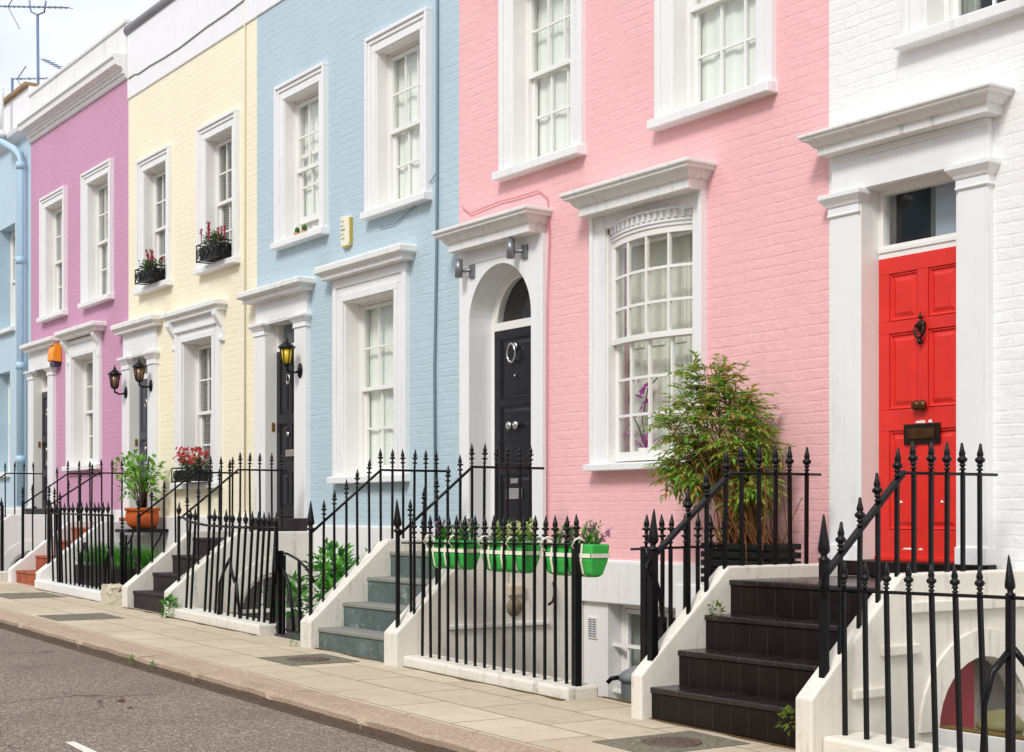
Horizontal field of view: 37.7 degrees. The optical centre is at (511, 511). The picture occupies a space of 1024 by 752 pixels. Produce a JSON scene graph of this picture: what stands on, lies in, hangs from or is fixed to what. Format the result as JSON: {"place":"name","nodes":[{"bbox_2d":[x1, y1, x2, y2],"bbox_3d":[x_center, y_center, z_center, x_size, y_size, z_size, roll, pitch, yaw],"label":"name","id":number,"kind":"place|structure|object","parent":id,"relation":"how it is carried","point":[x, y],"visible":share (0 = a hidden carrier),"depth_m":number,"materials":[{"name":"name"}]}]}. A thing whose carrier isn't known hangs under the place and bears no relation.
{"place":"outdoors","nodes":[
{"label":"outdoors","id":0,"kind":"place"},
{"bbox_2d":[0,0,159,96],"label":"sky","id":1,"kind":"structure","parent":0,"point":[64,33],"materials":[{"name":"white"}]},
{"bbox_2d":[0,628,415,751],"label":"road","id":2,"kind":"structure","parent":0,"point":[54,698],"depth_m":9.53,"materials":[{"name":"asphalt"}]},
{"bbox_2d":[66,742,95,751],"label":"road marking","id":3,"kind":"object","parent":2,"relation":"on","point":[80,747],"visible":1,"depth_m":8.34,"materials":[{"name":"paint"}]},
{"bbox_2d":[0,626,430,751],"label":"gutter","id":4,"kind":"object","parent":2,"relation":"on","point":[392,742],"depth_m":10.36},
{"bbox_2d":[0,609,551,751],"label":"kerb","id":5,"kind":"structure","parent":2,"relation":"on","point":[422,733],"depth_m":10.09,"materials":[{"name":"stone"}]},
{"bbox_2d":[0,580,795,751],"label":"pavement","id":6,"kind":"structure","parent":0,"point":[542,722],"depth_m":10.51,"materials":[{"name":"stone"}]},
{"bbox_2d":[0,570,7,579],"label":"wall","id":7,"kind":"structure","parent":6,"relation":"on","point":[4,575],"depth_m":21.45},
{"bbox_2d":[0,498,3,570],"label":"iron railing","id":8,"kind":"object","parent":7,"relation":"on","point":[1,536],"visible":1,"depth_m":21.52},
{"bbox_2d":[0,592,65,598],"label":"manhole cover","id":9,"kind":"object","parent":6,"relation":"on","point":[27,595],"visible":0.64,"depth_m":18.46,"materials":[{"name":"grey concrete"}]},
{"bbox_2d":[35,579,99,601],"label":"wall","id":10,"kind":"structure","parent":6,"relation":"on","point":[76,590],"depth_m":18.68,"materials":[{"name":"white paint"}]},
{"bbox_2d":[49,493,114,589],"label":"iron railing","id":11,"kind":"object","parent":10,"relation":"on","point":[108,563],"visible":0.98,"depth_m":18.47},
{"bbox_2d":[72,541,162,586],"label":"shrubs","id":12,"kind":"object","parent":10,"relation":"on","point":[145,556],"visible":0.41,"depth_m":18.03,"materials":[{"name":"green plant"}]},
{"bbox_2d":[37,613,122,620],"bbox_3d":[-4.500,1.109,15.643,0.700,0.048,0.700,0,0,-34],"label":"manhole cover","id":13,"kind":"object","parent":6,"relation":"on","point":[73,617],"visible":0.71,"depth_m":15.61,"materials":[{"name":"grey concrete"}]},
{"bbox_2d":[99,584,121,605],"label":"rubble pier","id":14,"kind":"structure","parent":6,"relation":"on","point":[110,594],"depth_m":17.37,"materials":[{"name":"stone"}]},
{"bbox_2d":[119,515,136,585],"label":"iron gate","id":15,"kind":"structure","parent":14,"relation":"on","point":[122,543],"depth_m":17.59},
{"bbox_2d":[159,593,178,617],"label":"weed","id":16,"kind":"object","parent":6,"relation":"on","point":[169,597],"visible":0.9,"depth_m":15.70,"materials":[{"name":"green plant"}]},
{"bbox_2d":[168,617,256,634],"bbox_3d":[-2.991,1.121,14.828,0.051,0.044,2.150,0,0,-34],"label":"moss","id":17,"kind":"object","parent":6,"relation":"on","point":[212,625],"visible":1,"depth_m":14.78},
{"bbox_2d":[170,607,275,634],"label":"wall","id":18,"kind":"structure","parent":6,"relation":"on","point":[224,620],"depth_m":14.67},
{"bbox_2d":[181,507,278,623],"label":"iron railing","id":19,"kind":"object","parent":18,"relation":"on","point":[219,593],"visible":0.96,"depth_m":14.67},
{"bbox_2d":[274,633,299,640],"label":"gate sill","id":20,"kind":"structure","parent":6,"relation":"on","point":[289,635],"depth_m":13.78,"materials":[{"name":"stone"}]},
{"bbox_2d":[272,551,314,633],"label":"iron gate","id":21,"kind":"structure","parent":20,"relation":"on","point":[281,580],"depth_m":13.91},
{"bbox_2d":[257,654,359,665],"bbox_3d":[-1.638,1.199,12.046,0.600,0.049,0.630,0,0,-34],"label":"manhole cover","id":22,"kind":"object","parent":6,"relation":"on","point":[301,660],"visible":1,"depth_m":11.99,"materials":[{"name":"metal"}]},
{"bbox_2d":[316,648,383,661],"bbox_3d":[-1.327,1.181,12.362,0.041,0.033,1.600,0,0,-34],"label":"moss","id":23,"kind":"object","parent":6,"relation":"on","point":[351,655],"visible":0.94,"depth_m":12.35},
{"bbox_2d":[404,666,565,699],"bbox_3d":[-0.261,1.219,10.777,0.054,0.043,2.120,0,0,-34],"label":"moss","id":24,"kind":"object","parent":6,"relation":"on","point":[492,684],"visible":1,"depth_m":10.63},
{"bbox_2d":[403,654,597,699],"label":"wall","id":25,"kind":"structure","parent":6,"relation":"on","point":[549,686],"depth_m":10.60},
{"bbox_2d":[401,514,581,686],"bbox_3d":[-0.212,0.599,10.959,0.071,1.173,2.335,0,0,-34],"label":"iron railing","id":26,"kind":"object","parent":25,"relation":"on","point":[576,626],"visible":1,"depth_m":10.72,"materials":[{"name":"metal"}]},
{"bbox_2d":[423,518,481,569],"bbox_3d":[-0.441,0.238,11.455,0.280,0.401,0.565,0,0,-34],"label":"hanging planter","id":27,"kind":"object","parent":26,"relation":"hanging from","point":[434,548],"visible":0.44,"depth_m":11.35,"materials":[{"name":"green plastic"}]},
{"bbox_2d":[478,517,541,573],"bbox_3d":[-0.006,0.237,10.812,0.271,0.405,0.559,0,0,-34],"label":"hanging planter","id":28,"kind":"object","parent":26,"relation":"hanging from","point":[518,555],"visible":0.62,"depth_m":10.71,"materials":[{"name":"green plastic"}]},
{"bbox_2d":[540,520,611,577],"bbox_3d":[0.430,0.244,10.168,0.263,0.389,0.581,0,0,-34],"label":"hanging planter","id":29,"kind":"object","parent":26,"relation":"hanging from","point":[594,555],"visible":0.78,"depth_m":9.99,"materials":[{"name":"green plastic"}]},
{"bbox_2d":[592,731,749,751],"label":"manhole cover","id":30,"kind":"object","parent":6,"relation":"on","point":[683,741],"visible":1,"depth_m":8.27,"materials":[{"name":"grey concrete"}]},
{"bbox_2d":[630,514,728,662],"bbox_3d":[1.079,0.626,9.496,0.802,1.228,0.103,0,0,-34],"label":"iron railing","id":31,"kind":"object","parent":6,"relation":"on","point":[643,595],"depth_m":9.43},
{"bbox_2d":[650,718,795,748],"bbox_3d":[1.209,1.272,8.603,0.032,0.030,1.470,0,0,-34],"label":"moss","id":32,"kind":"object","parent":6,"relation":"on","point":[726,734],"visible":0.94,"depth_m":8.51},
{"bbox_2d":[823,732,974,751],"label":"wall","id":33,"kind":"structure","parent":6,"relation":"on","point":[856,742],"depth_m":7.81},
{"bbox_2d":[829,555,1023,751],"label":"iron railing","id":34,"kind":"object","parent":33,"relation":"on","point":[1010,654],"visible":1,"depth_m":7.51,"materials":[{"name":"metal"}]},
{"bbox_2d":[975,709,1023,735],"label":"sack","id":35,"kind":"object","parent":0,"point":[995,720],"visible":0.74,"depth_m":8.09,"materials":[{"name":"fabric"}]},
{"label":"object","id":36,"kind":"structure","parent":0,"visible":0},
{"bbox_2d":[4,514,53,570],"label":"front steps","id":37,"kind":"structure","parent":36,"relation":"on","point":[12,539],"depth_m":24.05,"materials":[{"name":"white paint"}]},
{"bbox_2d":[0,462,42,516],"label":"stair railing","id":38,"kind":"object","parent":37,"relation":"on","point":[24,469],"visible":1,"depth_m":24.11,"materials":[{"name":"metal"}]},
{"bbox_2d":[8,521,156,585],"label":"front steps","id":39,"kind":"structure","parent":36,"relation":"on","point":[30,567],"depth_m":20.62,"materials":[{"name":"ceramic"}]},
{"bbox_2d":[21,460,100,558],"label":"stair railing","id":40,"kind":"object","parent":39,"relation":"on","point":[22,512],"visible":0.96,"depth_m":21.25,"materials":[{"name":"metal"}]},
{"bbox_2d":[47,459,123,563],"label":"stair railing","id":41,"kind":"object","parent":39,"relation":"on","point":[48,518],"visible":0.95,"depth_m":20.20,"materials":[{"name":"metal"}]},
{"bbox_2d":[122,530,318,632],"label":"front steps","id":42,"kind":"structure","parent":36,"relation":"on","point":[150,586],"depth_m":16.55,"materials":[{"name":"white paint"}]},
{"bbox_2d":[136,456,238,574],"bbox_3d":[-3.740,0.040,17.337,1.252,1.388,0.067,0,0,-34],"label":"stair railing","id":43,"kind":"object","parent":42,"relation":"on","point":[138,517],"visible":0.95,"depth_m":17.22,"materials":[{"name":"metal"}]},
{"bbox_2d":[176,452,286,581],"bbox_3d":[-3.026,0.056,16.266,1.283,1.420,0.063,0,0,-34],"label":"stair railing","id":44,"kind":"object","parent":42,"relation":"on","point":[179,509],"visible":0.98,"depth_m":16.23,"materials":[{"name":"metal"}]},
{"bbox_2d":[243,573,307,632],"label":"arch window","id":45,"kind":"structure","parent":42,"relation":"in","point":[269,574],"depth_m":16.43,"materials":[{"name":"white paint"}]},
{"bbox_2d":[257,537,367,632],"bbox_3d":[-1.609,1.170,14.269,1.294,1.872,1.677,0,0,-34],"label":"shrub","id":46,"kind":"object","parent":36,"relation":"on","point":[340,569],"visible":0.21,"depth_m":14.34,"materials":[{"name":"green plant"}]},
{"bbox_2d":[300,538,582,681],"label":"front steps","id":47,"kind":"structure","parent":36,"relation":"on","point":[353,613],"depth_m":12.44,"materials":[{"name":"blue stone"}]},
{"bbox_2d":[307,448,450,615],"bbox_3d":[-1.172,0.173,13.405,1.456,1.486,0.068,0,0,-34],"label":"stair railing","id":48,"kind":"object","parent":47,"relation":"on","point":[310,523],"visible":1,"depth_m":13.26,"materials":[{"name":"metal"}]},
{"bbox_2d":[393,443,543,627],"bbox_3d":[-0.330,0.183,12.135,1.442,1.485,0.068,0,0,-34],"label":"stair railing","id":49,"kind":"object","parent":47,"relation":"on","point":[397,524],"visible":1,"depth_m":12.06,"materials":[{"name":"metal"}]},
{"bbox_2d":[450,620,548,629],"bbox_3d":[-0.100,0.917,12.190,0.980,0.035,0.030,0,0,-34],"label":"ledge","id":50,"kind":"object","parent":47,"relation":"attached to","point":[490,625],"visible":0.57,"depth_m":12.17,"materials":[{"name":"white paint"}]},
{"bbox_2d":[506,584,521,615],"bbox_3d":[0.035,0.722,12.280,0.175,0.263,0.035,0,0,-34],"label":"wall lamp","id":51,"kind":"object","parent":47,"relation":"attached to","point":[518,603],"visible":0.73,"depth_m":12.27,"materials":[{"name":"beige metal"}]},
{"bbox_2d":[606,665,637,700],"bbox_3d":[0.948,1.762,10.587,0.426,1.375,0.410,0,0,-34],"label":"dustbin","id":52,"kind":"object","parent":36,"relation":"on","point":[624,677],"visible":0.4,"depth_m":10.51,"materials":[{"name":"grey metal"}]},
{"bbox_2d":[676,582,703,617],"bbox_3d":[1.702,1.558,10.558,0.510,2.083,1.100,0,0,-34],"label":"planter ledge","id":53,"kind":"object","parent":36,"relation":"on","point":[679,598],"visible":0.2,"depth_m":10.82,"materials":[{"name":"white paint"}]},
{"bbox_2d":[640,349,803,581],"bbox_3d":[1.481,-0.336,10.720,0.931,1.691,1.464,0,0,-34],"label":"potted shrub","id":54,"kind":"object","parent":53,"relation":"on","point":[689,473],"visible":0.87,"depth_m":10.57,"materials":[{"name":"green plant"}]},
{"bbox_2d":[631,563,1023,751],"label":"front steps","id":55,"kind":"structure","parent":36,"relation":"on","point":[746,664],"depth_m":8.72,"materials":[{"name":"paint"}]},
{"bbox_2d":[708,600,726,619],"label":"weed","id":56,"kind":"object","parent":55,"relation":"on","point":[718,604],"visible":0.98,"depth_m":9.36,"materials":[{"name":"green plant"}]},
{"bbox_2d":[645,445,821,660],"bbox_3d":[1.438,0.244,9.605,1.522,1.354,0.074,0,0,-34],"label":"stair railing","id":57,"kind":"object","parent":55,"relation":"on","point":[653,553],"visible":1,"depth_m":9.54,"materials":[{"name":"metal"}]},
{"bbox_2d":[775,705,795,735],"bbox_3d":[1.503,1.130,8.126,0.155,0.175,0.142,0,0,17],"label":"weed","id":58,"kind":"object","parent":55,"relation":"on","point":[788,710],"visible":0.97,"depth_m":8.13,"materials":[{"name":"green plant"}]},
{"bbox_2d":[817,441,997,677],"bbox_3d":[2.251,0.250,8.454,1.502,1.306,0.074,0,0,-34],"label":"stair railing","id":59,"kind":"object","parent":55,"relation":"on","point":[827,567],"visible":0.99,"depth_m":8.37,"materials":[{"name":"metal"}]},
{"bbox_2d":[940,660,973,727],"bbox_3d":[2.531,1.723,8.729,0.428,1.755,0.055,0,0,-34],"label":"cellar door","id":60,"kind":"structure","parent":55,"relation":"in","point":[948,714],"depth_m":8.77,"materials":[{"name":"paint"}]},
{"bbox_2d":[938,725,1023,751],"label":"area wall","id":61,"kind":"structure","parent":36,"relation":"on","point":[971,738],"depth_m":7.89,"materials":[{"name":"white paint"}]},
{"bbox_3d":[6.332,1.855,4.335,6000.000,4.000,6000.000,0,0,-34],"label":"ground","id":62,"kind":"structure","parent":0,"visible":0},
{"bbox_2d":[0,81,38,513],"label":"terraced house","id":63,"kind":"structure","parent":62,"relation":"on","point":[16,105],"depth_m":26.50,"materials":[{"name":"blue paint"}]},
{"bbox_2d":[0,375,9,477],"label":"window","id":64,"kind":"structure","parent":63,"relation":"in","point":[7,475],"depth_m":27.32,"materials":[{"name":"white paint"}]},
{"bbox_2d":[0,230,14,335],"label":"window","id":65,"kind":"structure","parent":63,"relation":"in","point":[12,236],"depth_m":27.19,"materials":[{"name":"white paint"}]},
{"bbox_2d":[0,87,25,505],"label":"drainpipe","id":66,"kind":"object","parent":63,"relation":"attached to","point":[20,263],"visible":0.96,"depth_m":25.59,"materials":[{"name":"metal"}]},
{"bbox_2d":[0,0,72,83],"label":"aerial","id":67,"kind":"object","parent":63,"relation":"attached to","point":[37,32],"visible":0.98,"depth_m":31.80,"materials":[{"name":"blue metal"}]},
{"bbox_2d":[11,66,48,91],"bbox_3d":[-10.216,-8.236,32.046,0.280,3.072,3.232,0,0,-34],"label":"aerial","id":68,"kind":"object","parent":67,"relation":"attached to","point":[12,83],"visible":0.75,"depth_m":32.95,"materials":[{"name":"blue metal"}]},
{"bbox_2d":[38,58,62,68],"bbox_3d":[-9.438,-8.115,30.908,0.280,2.830,1.478,0,0,-34],"label":"aerial","id":69,"kind":"object","parent":67,"relation":"attached to","point":[55,65],"visible":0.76,"depth_m":30.98,"materials":[{"name":"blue metal"}]},
{"bbox_2d":[17,19,132,525],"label":"terraced house","id":70,"kind":"structure","parent":62,"relation":"on","point":[73,125],"depth_m":23.55,"materials":[{"name":"purple paint"}]},
{"bbox_2d":[42,392,46,507],"bbox_3d":[-7.724,-1.045,25.040,0.113,1.950,0.754,0,0,-34],"label":"door","id":71,"kind":"structure","parent":70,"relation":"in","point":[44,394],"depth_m":25.26,"materials":[{"name":"black paint"}]},
{"bbox_2d":[36,186,67,322],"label":"window","id":72,"kind":"structure","parent":70,"relation":"in","point":[53,207],"depth_m":24.86,"materials":[{"name":"white paint"}]},
{"bbox_2d":[47,343,61,366],"bbox_3d":[-7.396,-2.542,24.253,0.150,0.374,0.280,0,0,-34],"label":"alarm box","id":73,"kind":"object","parent":70,"relation":"attached to","point":[54,356],"visible":0.96,"depth_m":24.16,"materials":[{"name":"orange plastic"}]},
{"bbox_2d":[54,320,105,471],"bbox_3d":[-6.562,-1.761,23.218,0.496,2.232,1.830,0,0,-34],"label":"window","id":74,"kind":"structure","parent":70,"relation":"in","point":[83,363],"depth_m":23.67,"materials":[{"name":"white paint"}]},
{"bbox_2d":[78,158,113,308],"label":"window","id":75,"kind":"structure","parent":70,"relation":"in","point":[97,183],"depth_m":23.12,"materials":[{"name":"white paint"}]},
{"bbox_2d":[110,0,256,554],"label":"terraced house","id":76,"kind":"structure","parent":62,"relation":"on","point":[181,331],"depth_m":19.89,"materials":[{"name":"yellow paint"}]},
{"bbox_2d":[108,364,127,397],"bbox_3d":[-5.657,-1.875,21.517,0.262,0.490,0.200,0,0,-34],"label":"wall lamp","id":77,"kind":"object","parent":76,"relation":"attached to","point":[114,374],"visible":1,"depth_m":21.47,"materials":[{"name":"metal"}]},
{"bbox_2d":[115,529,168,553],"bbox_3d":[-5.005,0.443,20.327,0.600,0.426,0.480,0,0,-34],"label":"shelf","id":78,"kind":"object","parent":76,"relation":"attached to","point":[132,531],"visible":0.65,"depth_m":20.16,"materials":[{"name":"metal"}]},
{"bbox_2d":[113,449,165,528],"bbox_3d":[-5.132,-0.308,20.393,0.668,1.072,1.096,0,0,-34],"label":"potted plant","id":79,"kind":"object","parent":78,"relation":"on","point":[132,513],"visible":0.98,"depth_m":20.19,"materials":[{"name":"green plant"}]},
{"bbox_2d":[132,357,152,391],"bbox_3d":[-5.103,-1.905,20.708,0.262,0.490,0.200,0,0,-34],"label":"wall lamp","id":80,"kind":"object","parent":76,"relation":"attached to","point":[139,367],"visible":1,"depth_m":20.66,"materials":[{"name":"metal"}]},
{"bbox_2d":[139,379,146,503],"bbox_3d":[-5.161,-0.915,21.296,0.113,1.970,0.689,0,0,-34],"label":"door","id":81,"kind":"structure","parent":76,"relation":"in","point":[142,391],"depth_m":21.45,"materials":[{"name":"black paint"}]},
{"bbox_2d":[135,249,165,284],"bbox_3d":[-4.945,-3.384,20.622,0.341,0.464,0.635,0,0,-34],"label":"window box","id":82,"kind":"object","parent":76,"relation":"on","point":[151,273],"visible":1,"depth_m":20.48,"materials":[{"name":"black paint"}]},
{"bbox_2d":[133,144,172,295],"bbox_3d":[-4.872,-4.015,20.824,0.360,1.900,1.240,0,0,-34],"label":"window","id":83,"kind":"structure","parent":76,"relation":"in","point":[154,172],"depth_m":21.12,"materials":[{"name":"white paint"}]},
{"bbox_2d":[128,0,243,78],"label":"cable","id":84,"kind":"object","parent":76,"relation":"attached to","point":[188,40],"visible":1,"depth_m":19.71,"materials":[{"name":"grey plastic"}]},
{"bbox_2d":[171,446,212,482],"bbox_3d":[-4.095,-0.619,19.335,0.381,0.468,0.830,0,0,-34],"label":"window box","id":85,"kind":"object","parent":76,"relation":"attached to","point":[192,460],"visible":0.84,"depth_m":19.18,"materials":[{"name":"black paint"}]},
{"bbox_2d":[160,298,227,489],"bbox_3d":[-4.036,-1.496,19.573,0.447,2.392,1.860,0,0,-34],"label":"window","id":86,"kind":"structure","parent":76,"relation":"in","point":[192,329],"depth_m":19.89,"materials":[{"name":"white paint"}]},
{"bbox_2d":[196,221,231,263],"bbox_3d":[-3.720,-3.389,18.823,0.330,0.473,0.662,0,0,-34],"label":"window box","id":87,"kind":"object","parent":76,"relation":"on","point":[216,250],"visible":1,"depth_m":18.68,"materials":[{"name":"black paint"}]},
{"bbox_2d":[193,108,240,275],"bbox_3d":[-3.639,-4.015,19.011,0.347,1.900,1.245,0,0,-34],"label":"window","id":88,"kind":"structure","parent":76,"relation":"in","point":[212,137],"depth_m":19.31,"materials":[{"name":"white paint"}]},
{"bbox_2d":[244,0,245,511],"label":"pipe","id":89,"kind":"object","parent":76,"relation":"attached to","point":[244,259],"visible":0.88,"depth_m":18.31,"materials":[{"name":"beige"}]},
{"bbox_2d":[235,0,458,634],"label":"terraced house","id":90,"kind":"structure","parent":62,"relation":"on","point":[346,107],"depth_m":16.18,"materials":[{"name":"blue paint"}]},
{"bbox_2d":[277,352,293,516],"bbox_3d":[-2.582,-0.920,17.529,0.113,1.960,0.739,0,0,-34],"label":"door","id":91,"kind":"structure","parent":90,"relation":"in","point":[285,379],"depth_m":17.64,"materials":[{"name":"black paint"}]},
{"bbox_2d":[278,334,302,377],"bbox_3d":[-2.499,-1.755,16.904,0.262,0.490,0.200,0,0,-34],"label":"wall lamp","id":92,"kind":"object","parent":90,"relation":"attached to","point":[286,347],"visible":1,"depth_m":16.86,"materials":[{"name":"metal"}]},
{"bbox_2d":[270,61,328,250],"bbox_3d":[-2.325,-4.010,17.090,0.346,1.900,1.290,0,0,-34],"label":"window","id":93,"kind":"structure","parent":90,"relation":"in","point":[301,101],"depth_m":17.41,"materials":[{"name":"white paint"}]},
{"bbox_2d":[341,216,352,248],"bbox_3d":[-1.779,-3.017,16.140,0.056,0.344,0.195,0,0,-34],"label":"alarm box","id":94,"kind":"object","parent":90,"relation":"attached to","point":[346,231],"visible":1,"depth_m":16.09,"materials":[{"name":"plastic"}]},
{"bbox_2d":[314,243,416,483],"bbox_3d":[-1.447,-1.502,15.764,0.475,2.394,1.870,0,0,-34],"label":"window","id":95,"kind":"structure","parent":90,"relation":"in","point":[370,290],"depth_m":16.07,"materials":[{"name":"white paint"}]},
{"bbox_2d":[360,6,432,220],"bbox_3d":[-1.090,-4.010,15.287,0.346,1.900,1.290,0,0,-34],"label":"window","id":96,"kind":"structure","parent":90,"relation":"in","point":[398,57],"depth_m":15.57,"materials":[{"name":"white paint"}]},
{"bbox_2d":[433,0,438,521],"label":"drainpipe","id":97,"kind":"object","parent":90,"relation":"attached to","point":[436,217],"visible":0.86,"depth_m":14.62,"materials":[{"name":"blue plastic"}]},
{"bbox_2d":[432,0,828,698],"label":"terraced house","id":98,"kind":"structure","parent":62,"relation":"on","point":[666,162],"depth_m":12.24,"materials":[{"name":"pink paint"}]},
{"bbox_2d":[455,259,474,277],"bbox_3d":[-0.435,-2.277,14.034,0.202,0.175,0.076,0,0,10],"label":"spotlight","id":99,"kind":"object","parent":98,"relation":"attached to","point":[459,270],"visible":1,"depth_m":14.01,"materials":[{"name":"grey metal"}]},
{"bbox_2d":[461,190,549,533],"bbox_3d":[-0.077,-1.352,13.652,0.021,3.104,1.429,0,0,-34],"label":"cable","id":100,"kind":"object","parent":98,"relation":"attached to","point":[546,344],"visible":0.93,"depth_m":13.08,"materials":[{"name":"pink plastic"}]},
{"bbox_2d":[494,326,530,535],"bbox_3d":[0.077,-0.735,13.802,0.117,1.930,0.862,0,0,-34],"label":"door","id":101,"kind":"structure","parent":98,"relation":"in","point":[512,403],"depth_m":13.89,"materials":[{"name":"black paint"}]},
{"bbox_2d":[506,238,527,258],"bbox_3d":[0.051,-2.337,13.324,0.202,0.175,0.076,0,0,10],"label":"spotlight","id":102,"kind":"object","parent":98,"relation":"attached to","point":[511,250],"visible":1,"depth_m":13.30,"materials":[{"name":"grey metal"}]},
{"bbox_2d":[492,0,586,181],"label":"window","id":103,"kind":"structure","parent":98,"relation":"in","point":[541,43],"depth_m":13.55,"materials":[{"name":"white paint"}]},
{"bbox_2d":[588,616,597,638],"bbox_3d":[0.678,0.970,12.583,0.020,0.180,0.120,0,0,-34],"label":"air vent","id":104,"kind":"object","parent":98,"relation":"attached to","point":[593,627],"visible":1,"depth_m":12.56,"materials":[{"name":"white paint"}]},
{"bbox_2d":[559,157,716,470],"bbox_3d":[1.057,-1.500,11.964,0.515,2.320,1.610,0,0,-34],"label":"window","id":105,"kind":"structure","parent":98,"relation":"in","point":[658,214],"depth_m":12.12,"materials":[{"name":"white paint"}]},
{"bbox_2d":[621,377,661,460],"bbox_3d":[1.048,-0.769,12.249,0.175,0.698,0.432,0,0,-27],"label":"orchid","id":106,"kind":"object","parent":98,"relation":"on","point":[644,437],"visible":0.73,"depth_m":12.21,"materials":[{"name":"purple plant"}]},
{"bbox_2d":[613,605,675,692],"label":"window","id":107,"kind":"structure","parent":98,"relation":"in","point":[630,615],"depth_m":12.46,"materials":[{"name":"white paint"}]},
{"bbox_2d":[647,0,777,131],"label":"window","id":108,"kind":"structure","parent":98,"relation":"in","point":[711,56],"depth_m":11.66,"materials":[{"name":"white paint"}]},
{"bbox_2d":[797,0,1023,710],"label":"terraced house","id":109,"kind":"structure","parent":62,"relation":"on","point":[918,142],"depth_m":9.75,"materials":[{"name":"white paint"}]},
{"bbox_2d":[879,246,955,557],"bbox_3d":[2.696,-0.703,9.834,0.118,2.005,0.758,0,0,-34],"label":"door","id":110,"kind":"structure","parent":109,"relation":"in","point":[917,291],"depth_m":9.85,"materials":[{"name":"red paint"}]},
{"bbox_2d":[893,0,1023,51],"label":"window","id":111,"kind":"structure","parent":109,"relation":"in","point":[922,22],"depth_m":9.66,"materials":[{"name":"white paint"}]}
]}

